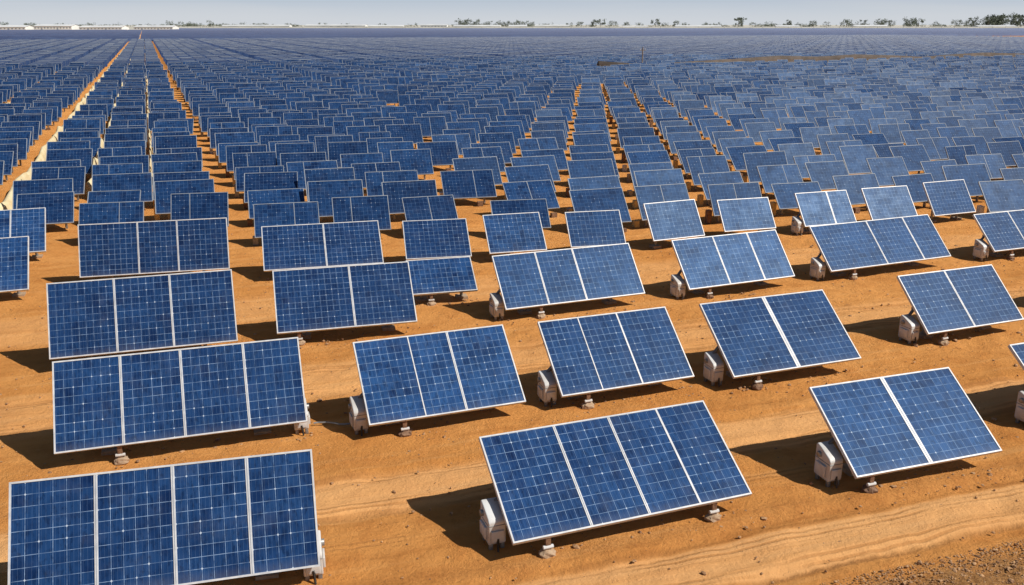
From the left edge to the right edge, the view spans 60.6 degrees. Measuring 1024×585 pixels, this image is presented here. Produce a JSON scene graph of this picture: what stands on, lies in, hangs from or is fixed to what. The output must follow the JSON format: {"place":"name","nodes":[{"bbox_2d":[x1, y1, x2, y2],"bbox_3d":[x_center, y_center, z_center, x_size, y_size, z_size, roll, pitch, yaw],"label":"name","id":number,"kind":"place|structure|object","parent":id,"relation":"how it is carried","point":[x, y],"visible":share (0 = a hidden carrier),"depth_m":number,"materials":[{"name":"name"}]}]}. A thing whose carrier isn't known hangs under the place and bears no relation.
{"place":"outdoors","nodes":[
{"label":"outdoors","id":0,"kind":"place"},
{"bbox_2d":[0,25,1023,584],"bbox_3d":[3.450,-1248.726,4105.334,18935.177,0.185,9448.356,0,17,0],"label":"ground","id":1,"kind":"structure","parent":0,"point":[804,531],"depth_m":16.56,"materials":[{"name":"orange soil"}]},
{"bbox_2d":[0,236,28,296],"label":"solar panel","id":2,"kind":"object","parent":1,"relation":"on","point":[14,264],"visible":0.91,"depth_m":25.02,"materials":[{"name":"glass"}]},
{"bbox_2d":[0,25,33,29],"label":"white warehouse","id":3,"kind":"structure","parent":1,"relation":"on","point":[16,27],"depth_m":1034.12,"materials":[{"name":"grey metal"}]},
{"bbox_2d":[0,207,45,258],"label":"solar panel","id":4,"kind":"object","parent":1,"relation":"on","point":[30,223],"visible":0.84,"depth_m":29.17,"materials":[{"name":"glass"}]},
{"bbox_2d":[33,24,79,29],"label":"white warehouse","id":5,"kind":"structure","parent":1,"relation":"on","point":[56,27],"depth_m":1040.56,"materials":[{"name":"grey metal"}]},
{"bbox_2d":[0,47,124,209],"bbox_3d":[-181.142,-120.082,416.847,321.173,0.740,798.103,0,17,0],"label":"dirt path","id":6,"kind":"structure","parent":1,"relation":"on","point":[6,203],"depth_m":49.39,"materials":[{"name":"beige soil"}]},
{"bbox_2d":[79,25,128,29],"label":"white warehouse","id":7,"kind":"structure","parent":1,"relation":"on","point":[103,27],"depth_m":1048.68,"materials":[{"name":"grey metal"}]},
{"bbox_2d":[86,35,140,195],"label":"dirt path","id":8,"kind":"structure","parent":1,"relation":"on","point":[89,182],"depth_m":45.39,"materials":[{"name":"beige soil"}]},
{"bbox_2d":[46,269,237,359],"bbox_3d":[-8.540,0.675,20.397,4.030,1.970,0.952,-5,18,-17],"label":"solar panel","id":9,"kind":"object","parent":1,"relation":"on","point":[91,318],"visible":0.87,"depth_m":20.29,"materials":[{"name":"glass"}]},
{"bbox_2d":[144,41,152,176],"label":"dirt path","id":10,"kind":"structure","parent":1,"relation":"on","point":[150,147],"depth_m":57.93,"materials":[{"name":"beige soil"}]},
{"bbox_2d":[78,217,229,277],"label":"solar panel","id":11,"kind":"object","parent":1,"relation":"on","point":[112,250],"visible":0.88,"depth_m":26.43,"materials":[{"name":"glass"}]},
{"bbox_2d":[134,25,178,29],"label":"white warehouse","id":12,"kind":"structure","parent":1,"relation":"on","point":[151,27],"depth_m":1056.09,"materials":[{"name":"grey metal"}]},
{"bbox_2d":[8,449,325,584],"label":"solar panel","id":13,"kind":"object","parent":1,"relation":"on","point":[189,523],"visible":1,"depth_m":11.84,"materials":[{"name":"glass"}]},
{"bbox_2d":[52,337,309,464],"bbox_3d":[-6.023,2.043,16.206,4.400,1.805,1.057,-5,18,-17],"label":"solar panel","id":14,"kind":"object","parent":1,"relation":"on","point":[111,405],"visible":0.98,"depth_m":16.08,"materials":[{"name":"glass"}]},
{"bbox_2d":[222,25,291,26],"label":"white warehouse","id":15,"kind":"structure","parent":1,"relation":"on","point":[255,25],"depth_m":1436.74,"materials":[{"name":"grey metal"}]},
{"bbox_2d":[261,220,383,271],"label":"solar panel","id":16,"kind":"object","parent":1,"relation":"on","point":[298,246],"visible":0.83,"depth_m":27.38,"materials":[{"name":"glass"}]},
{"bbox_2d":[304,24,367,26],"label":"white warehouse","id":17,"kind":"structure","parent":1,"relation":"on","point":[335,25],"depth_m":1436.60,"materials":[{"name":"grey metal"}]},
{"bbox_2d":[272,261,416,345],"bbox_3d":[-4.186,0.304,22.039,3.420,1.717,1.250,-5,18,-15],"label":"solar panel","id":18,"kind":"object","parent":1,"relation":"on","point":[308,301],"visible":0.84,"depth_m":21.96,"materials":[{"name":"glass"}]},
{"bbox_2d":[368,25,403,26],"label":"white warehouse","id":19,"kind":"structure","parent":1,"relation":"on","point":[385,25],"depth_m":1496.14,"materials":[{"name":"grey metal"}]},
{"bbox_2d":[313,324,525,436],"bbox_3d":[-1.845,1.829,17.217,4.018,1.624,1.455,-6,18,-19],"label":"solar panel","id":20,"kind":"object","parent":1,"relation":"on","point":[404,380],"visible":1,"depth_m":17.23,"materials":[{"name":"glass"}]},
{"bbox_2d":[420,24,447,26],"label":"white warehouse","id":21,"kind":"structure","parent":1,"relation":"on","point":[433,25],"depth_m":1454.46,"materials":[{"name":"grey metal"}]},
{"bbox_2d":[402,218,471,259],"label":"solar panel","id":22,"kind":"object","parent":1,"relation":"on","point":[436,238],"visible":0.81,"depth_m":28.46,"materials":[{"name":"glass"}]},
{"bbox_2d":[406,256,477,305],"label":"solar panel","id":23,"kind":"object","parent":1,"relation":"on","point":[431,277],"visible":0.88,"depth_m":24.77,"materials":[{"name":"glass"}]},
{"bbox_2d":[453,25,500,26],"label":"white warehouse","id":24,"kind":"structure","parent":1,"relation":"on","point":[477,25],"depth_m":1495.17,"materials":[{"name":"grey metal"}]},
{"bbox_2d":[0,35,1023,69],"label":"distant solar array","id":25,"kind":"object","parent":1,"relation":"on","point":[64,52],"visible":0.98,"depth_m":249.43,"materials":[{"name":"glass"}]},
{"bbox_2d":[0,234,1023,584],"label":"gravel","id":26,"kind":"structure","parent":1,"relation":"on","point":[898,578],"depth_m":13.70,"materials":[{"name":"gravel"}]},
{"bbox_2d":[0,11,1023,26],"bbox_3d":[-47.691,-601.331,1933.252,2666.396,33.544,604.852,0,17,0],"label":"tree line","id":27,"kind":"object","parent":1,"relation":"on","point":[996,20],"visible":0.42,"depth_m":1817.58,"materials":[{"name":"green plant"}]},
{"bbox_2d":[0,49,1023,245],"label":"solar panel array","id":28,"kind":"object","parent":1,"relation":"on","point":[332,139],"visible":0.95,"depth_m":54.07,"materials":[{"name":"glass"}]},
{"bbox_2d":[0,28,1023,41],"bbox_3d":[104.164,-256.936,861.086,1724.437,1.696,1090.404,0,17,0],"label":"distant solar rows","id":29,"kind":"object","parent":1,"relation":"on","point":[209,33],"visible":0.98,"depth_m":642.09,"materials":[{"name":"glass"}]},
{"bbox_2d":[482,212,546,259],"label":"solar panel","id":30,"kind":"object","parent":1,"relation":"on","point":[513,233],"visible":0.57,"depth_m":29.09,"materials":[{"name":"glass"}]},
{"bbox_2d":[535,25,569,26],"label":"white warehouse","id":31,"kind":"structure","parent":1,"relation":"on","point":[554,25],"depth_m":1531.69,"materials":[{"name":"grey metal"}]},
{"bbox_2d":[489,243,644,320],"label":"solar panel","id":32,"kind":"object","parent":1,"relation":"on","point":[605,274],"visible":1,"depth_m":23.88,"materials":[{"name":"glass"}]},
{"bbox_2d":[128,26,1023,28],"bbox_3d":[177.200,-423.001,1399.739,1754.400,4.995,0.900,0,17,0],"label":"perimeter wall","id":33,"kind":"structure","parent":1,"relation":"on","point":[131,27],"depth_m":1399.40,"materials":[{"name":"white concrete"}]},
{"bbox_2d":[564,210,625,247],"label":"solar panel","id":34,"kind":"object","parent":1,"relation":"on","point":[593,228],"visible":0.81,"depth_m":29.80,"materials":[{"name":"glass"}]},
{"bbox_2d":[479,400,751,558],"bbox_3d":[1.532,2.963,13.851,4.310,1.426,1.627,-6,18,-19],"label":"solar panel","id":35,"kind":"object","parent":1,"relation":"on","point":[550,481],"visible":1,"depth_m":13.74,"materials":[{"name":"glass"}]},
{"bbox_2d":[537,307,693,408],"bbox_3d":[2.081,1.426,18.572,3.310,1.602,1.421,-6,18,-19],"label":"solar panel","id":36,"kind":"object","parent":1,"relation":"on","point":[588,355],"visible":1,"depth_m":18.47,"materials":[{"name":"glass"}]},
{"bbox_2d":[643,199,704,248],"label":"solar panel","id":37,"kind":"object","parent":1,"relation":"on","point":[672,220],"visible":0.93,"depth_m":30.77,"materials":[{"name":"glass"}]},
{"bbox_2d":[674,25,720,26],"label":"white warehouse","id":38,"kind":"structure","parent":1,"relation":"on","point":[697,25],"depth_m":1555.12,"materials":[{"name":"grey metal"}]},
{"bbox_2d":[670,229,794,299],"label":"solar panel","id":39,"kind":"object","parent":1,"relation":"on","point":[759,258],"visible":0.98,"depth_m":25.56,"materials":[{"name":"glass"}]},
{"bbox_2d":[716,197,775,233],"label":"solar panel","id":40,"kind":"object","parent":1,"relation":"on","point":[744,214],"visible":0.89,"depth_m":32.03,"materials":[{"name":"glass"}]},
{"bbox_2d":[699,289,860,389],"bbox_3d":[5.884,1.091,19.616,3.570,1.632,1.595,-6,18,-19],"label":"solar panel","id":41,"kind":"object","parent":1,"relation":"on","point":[756,336],"visible":1,"depth_m":19.52,"materials":[{"name":"glass"}]},
{"bbox_2d":[773,25,799,26],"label":"white warehouse","id":42,"kind":"structure","parent":1,"relation":"on","point":[786,26],"depth_m":1528.64,"materials":[{"name":"grey metal"}]},
{"bbox_2d":[597,52,1023,65],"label":"earth bank","id":43,"kind":"structure","parent":1,"relation":"on","point":[766,59],"depth_m":163.67,"materials":[{"name":"brown soil"}]},
{"bbox_2d":[791,190,856,235],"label":"solar panel","id":44,"kind":"object","parent":1,"relation":"on","point":[824,208],"visible":0.98,"depth_m":32.87,"materials":[{"name":"glass"}]},
{"bbox_2d":[850,25,887,26],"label":"white warehouse","id":45,"kind":"structure","parent":1,"relation":"on","point":[869,25],"depth_m":1563.78,"materials":[{"name":"grey metal"}]},
{"bbox_2d":[808,214,950,280],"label":"solar panel","id":46,"kind":"object","parent":1,"relation":"on","point":[905,240],"visible":0.98,"depth_m":27.60,"materials":[{"name":"glass"}]},
{"bbox_2d":[861,185,916,219],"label":"solar panel","id":47,"kind":"object","parent":1,"relation":"on","point":[888,202],"visible":0.75,"depth_m":33.88,"materials":[{"name":"glass"}]},
{"bbox_2d":[808,367,1001,493],"bbox_3d":[6.795,2.449,15.425,3.320,1.488,1.503,-5,18,-17],"label":"solar panel","id":48,"kind":"object","parent":1,"relation":"on","point":[891,423],"visible":1,"depth_m":15.32,"materials":[{"name":"glass"}]},
{"bbox_2d":[922,179,975,222],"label":"solar panel","id":49,"kind":"object","parent":1,"relation":"on","point":[950,197],"visible":0.88,"depth_m":34.73,"materials":[{"name":"glass"}]},
{"bbox_2d":[896,264,1023,345],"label":"solar panel","id":50,"kind":"object","parent":1,"relation":"on","point":[944,302],"visible":1,"depth_m":21.96,"materials":[{"name":"glass"}]},
{"bbox_2d":[972,25,1016,26],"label":"white warehouse","id":51,"kind":"structure","parent":1,"relation":"on","point":[993,25],"depth_m":1556.41,"materials":[{"name":"grey metal"}]},
{"bbox_2d":[972,209,1023,260],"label":"solar panel","id":52,"kind":"object","parent":1,"relation":"on","point":[1002,231],"visible":1,"depth_m":29.38,"materials":[{"name":"glass"}]},
{"bbox_2d":[1008,342,1023,422],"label":"solar panel","id":53,"kind":"object","parent":1,"relation":"on","point":[1017,350],"visible":1,"depth_m":17.27,"materials":[{"name":"glass"}]},
{"bbox_2d":[0,0,1023,24],"label":"sky","id":54,"kind":"structure","parent":0,"point":[14,12],"materials":[{"name":"grey"}]}
]}

